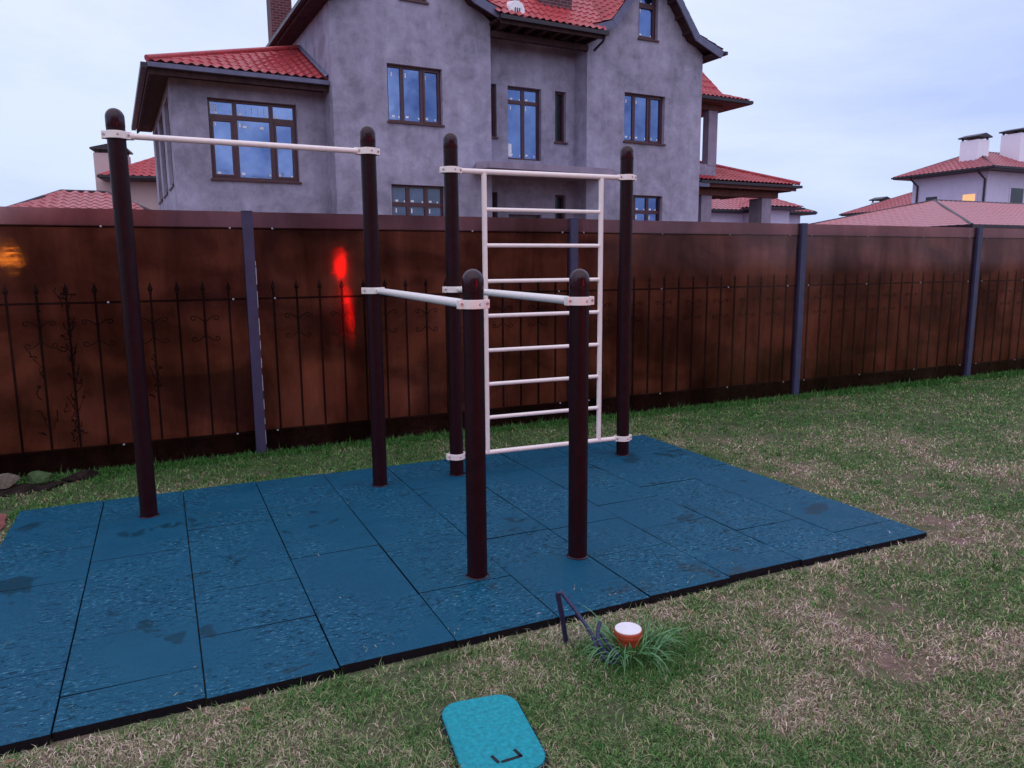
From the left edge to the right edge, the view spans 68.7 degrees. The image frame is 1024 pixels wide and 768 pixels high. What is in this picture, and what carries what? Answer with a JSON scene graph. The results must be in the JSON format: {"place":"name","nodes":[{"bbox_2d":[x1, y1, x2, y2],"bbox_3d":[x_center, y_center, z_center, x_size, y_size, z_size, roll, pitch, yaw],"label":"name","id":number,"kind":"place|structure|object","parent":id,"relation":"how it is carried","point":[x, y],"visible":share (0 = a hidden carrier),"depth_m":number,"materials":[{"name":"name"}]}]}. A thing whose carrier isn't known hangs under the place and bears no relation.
{"place":"outdoors","nodes":[
{"label":"outdoors","id":0,"kind":"place"},
{"bbox_2d":[0,513,6,529],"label":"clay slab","id":1,"kind":"structure","parent":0,"point":[2,520],"depth_m":4.83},
{"bbox_2d":[6,189,150,209],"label":"house","id":2,"kind":"structure","parent":0,"point":[66,198],"depth_m":27.74,"materials":[{"name":"red tile"}]},
{"bbox_2d":[89,144,158,209],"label":"house","id":3,"kind":"structure","parent":0,"point":[143,181],"depth_m":37.05,"materials":[{"name":"paint"}]},
{"bbox_2d":[131,0,802,222],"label":"unfinished house","id":4,"kind":"structure","parent":0,"point":[581,86],"depth_m":20.97,"materials":[{"name":"grey concrete"}]},
{"bbox_2d":[162,120,167,198],"bbox_3d":[-10.194,-6.690,22.029,0.212,2.265,1.776,-5,10,-27],"label":"window","id":5,"kind":"structure","parent":4,"relation":"in","point":[166,193],"depth_m":22.67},
{"bbox_2d":[168,111,173,190],"bbox_3d":[-9.066,-6.365,19.922,0.212,2.265,1.541,-5,10,-27],"label":"window","id":6,"kind":"structure","parent":4,"relation":"in","point":[172,185],"depth_m":20.49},
{"bbox_2d":[207,98,301,183],"bbox_3d":[-6.705,-6.299,19.502,2.271,2.041,0.277,-5,10,-27],"label":"window","id":7,"kind":"structure","parent":4,"relation":"in","point":[278,122],"depth_m":19.56,"materials":[{"name":"blue glass"}]},
{"bbox_2d":[401,0,428,4],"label":"window","id":8,"kind":"structure","parent":4,"relation":"in","point":[414,1],"depth_m":19.94,"materials":[{"name":"brown glass"}]},
{"bbox_2d":[387,64,444,126],"bbox_3d":[-2.651,-7.830,20.358,1.647,1.535,0.277,-5,10,-27],"label":"window","id":9,"kind":"structure","parent":4,"relation":"in","point":[414,96],"depth_m":20.43,"materials":[{"name":"blue glass"}]},
{"bbox_2d":[391,185,442,215],"bbox_3d":[-2.657,-4.780,20.936,1.588,1.506,0.082,-5,10,-27],"label":"window","id":10,"kind":"structure","parent":4,"relation":"in","point":[406,199],"depth_m":20.88,"materials":[{"name":"blue glass"}]},
{"bbox_2d":[492,192,495,216],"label":"window","id":11,"kind":"structure","parent":4,"relation":"in","point":[493,194],"depth_m":22.74,"materials":[{"name":"black glass"}]},
{"bbox_2d":[491,85,498,138],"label":"window","id":12,"kind":"structure","parent":4,"relation":"in","point":[492,86],"depth_m":22.32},
{"bbox_2d":[508,87,538,160],"bbox_3d":[0.304,-7.904,22.847,1.177,2.141,0.082,-5,10,-27],"label":"balcony door","id":13,"kind":"structure","parent":4,"relation":"in","point":[523,104],"depth_m":22.86,"materials":[{"name":"blue glass"}]},
{"bbox_2d":[509,214,538,217],"bbox_3d":[0.332,-4.267,23.422,1.177,2.024,0.082,-5,10,-27],"label":"terrace door","id":14,"kind":"structure","parent":4,"relation":"in","point":[510,216],"depth_m":23.25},
{"bbox_2d":[555,195,563,218],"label":"window","id":15,"kind":"structure","parent":4,"relation":"in","point":[559,199],"depth_m":23.82,"materials":[{"name":"black glass"}]},
{"bbox_2d":[554,92,567,143],"bbox_3d":[1.470,-8.274,23.303,0.471,1.571,0.277,-5,10,-27],"label":"window","id":16,"kind":"structure","parent":4,"relation":"in","point":[559,97],"depth_m":23.40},
{"bbox_2d":[623,93,665,145],"bbox_3d":[4.192,-8.447,23.924,1.671,1.535,0.277,-5,10,-27],"label":"window","id":17,"kind":"structure","parent":4,"relation":"in","point":[642,113],"depth_m":24.01,"materials":[{"name":"blue glass"}]},
{"bbox_2d":[633,195,659,220],"bbox_3d":[4.176,-5.396,24.496,1.588,1.506,0.082,-5,10,-27],"label":"window","id":18,"kind":"structure","parent":4,"relation":"in","point":[647,208],"depth_m":24.54,"materials":[{"name":"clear glass"}]},
{"bbox_2d":[637,0,659,42],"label":"window","id":19,"kind":"structure","parent":4,"relation":"in","point":[647,8],"depth_m":23.58,"materials":[{"name":"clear glass"}]},
{"bbox_2d":[0,368,1023,767],"bbox_3d":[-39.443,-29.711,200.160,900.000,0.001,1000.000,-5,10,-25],"label":"ground","id":20,"kind":"structure","parent":0,"point":[886,667],"depth_m":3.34,"materials":[{"name":"green plant"}]},
{"bbox_2d":[0,481,65,496],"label":"soil heap","id":21,"kind":"object","parent":20,"relation":"on","point":[21,488],"visible":0.78,"depth_m":5.49,"materials":[{"name":"brown soil"}]},
{"bbox_2d":[0,473,20,489],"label":"stone","id":22,"kind":"object","parent":21,"relation":"on","point":[8,480],"visible":1,"depth_m":5.45,"materials":[{"name":"grey stone"}]},
{"bbox_2d":[27,470,53,484],"bbox_3d":[-3.537,0.713,5.639,0.207,0.099,0.173,11,11,34],"label":"stone","id":23,"kind":"object","parent":21,"relation":"on","point":[37,477],"visible":0.97,"depth_m":5.58,"materials":[{"name":"green stone"}]},
{"bbox_2d":[61,469,98,481],"bbox_3d":[-3.352,0.713,5.816,0.259,0.070,0.168,-12,8,-23],"label":"stone","id":24,"kind":"object","parent":20,"relation":"on","point":[83,474],"visible":0.95,"depth_m":5.77,"materials":[{"name":"brown stone"}]},
{"bbox_2d":[3,428,768,763],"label":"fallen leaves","id":25,"kind":"object","parent":20,"relation":"on","point":[247,708],"visible":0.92,"depth_m":3.31,"materials":[{"name":"brown plant"}]},
{"bbox_2d":[0,435,926,755],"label":"rubber mat","id":26,"kind":"object","parent":20,"relation":"on","point":[100,623],"visible":0.95,"depth_m":3.99,"materials":[{"name":"blue rubber"}]},
{"bbox_2d":[101,108,489,579],"bbox_3d":[-1.272,-0.318,4.159,1.704,2.548,1.955,-5,10,-25],"label":"pull up frame","id":27,"kind":"object","parent":26,"relation":"on","point":[473,303],"visible":0.99,"depth_m":4.58,"materials":[{"name":"brown metal"}]},
{"bbox_2d":[440,132,635,559],"bbox_3d":[0.621,-0.471,5.043,1.625,2.545,1.965,-5,10,-25],"label":"ladder frame","id":28,"kind":"object","parent":26,"relation":"on","point":[578,300],"visible":0.98,"depth_m":5.60,"materials":[{"name":"brown metal"}]},
{"bbox_2d":[439,695,547,767],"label":"hatch lid","id":29,"kind":"object","parent":20,"relation":"on","point":[495,731],"visible":0.99,"depth_m":2.58,"materials":[{"name":"teal plastic"}]},
{"bbox_2d":[0,206,1023,478],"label":"polycarbonate fence","id":30,"kind":"object","parent":20,"relation":"on","point":[254,326],"visible":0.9,"depth_m":7.08,"materials":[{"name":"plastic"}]},
{"bbox_2d":[26,287,162,446],"bbox_3d":[-3.299,-0.137,5.959,0.948,1.270,0.040,-5,10,-25],"label":"dried vine","id":31,"kind":"object","parent":30,"relation":"attached to","point":[77,374],"visible":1,"depth_m":5.88,"materials":[{"name":"brown plant"}]},
{"bbox_2d":[555,591,621,665],"bbox_3d":[0.326,1.020,3.130,0.307,0.264,0.094,7,12,41],"label":"bent bracket","id":32,"kind":"object","parent":20,"relation":"on","point":[558,595],"visible":0.86,"depth_m":3.14,"materials":[{"name":"black metal"}]},
{"bbox_2d":[614,622,642,648],"bbox_3d":[0.496,1.085,3.204,0.122,0.088,0.122,-5,10,-25],"label":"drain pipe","id":33,"kind":"object","parent":20,"relation":"on","point":[627,633],"visible":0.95,"depth_m":3.17,"materials":[{"name":"orange plastic"}]},
{"bbox_2d":[567,604,690,678],"bbox_3d":[0.506,1.042,3.109,0.567,0.206,0.496,-1,9,-3],"label":"grass tuft","id":34,"kind":"object","parent":20,"relation":"on","point":[623,655],"visible":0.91,"depth_m":3.09,"materials":[{"name":"green plant"}]},
{"bbox_2d":[891,127,1023,203],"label":"villa","id":35,"kind":"object","parent":20,"relation":"on","point":[975,170],"visible":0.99,"depth_m":52.08,"materials":[{"name":"white paint"}]},
{"bbox_2d":[924,194,939,200],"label":"window","id":36,"kind":"structure","parent":35,"relation":"in","point":[936,196],"depth_m":54.12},
{"bbox_2d":[960,191,977,200],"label":"window","id":37,"kind":"structure","parent":35,"relation":"in","point":[965,196],"depth_m":51.58,"materials":[{"name":"glass"}]},
{"bbox_2d":[1008,186,1023,202],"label":"window","id":38,"kind":"structure","parent":35,"relation":"in","point":[1016,193],"depth_m":51.85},
{"bbox_2d":[0,0,1023,223],"label":"sky","id":39,"kind":"structure","parent":0,"point":[850,97],"materials":[{"name":"white"}]},
{"bbox_2d":[711,197,817,223],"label":"house","id":40,"kind":"structure","parent":0,"point":[737,210],"depth_m":47.80,"materials":[{"name":"white paint"}]},
{"bbox_2d":[839,192,911,215],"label":"house","id":41,"kind":"structure","parent":0,"point":[886,202],"depth_m":61.74,"materials":[{"name":"red tile"}]},
{"bbox_2d":[810,199,1023,228],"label":"garage","id":42,"kind":"structure","parent":0,"point":[947,213],"depth_m":34.10,"materials":[{"name":"red tile"}]}
]}

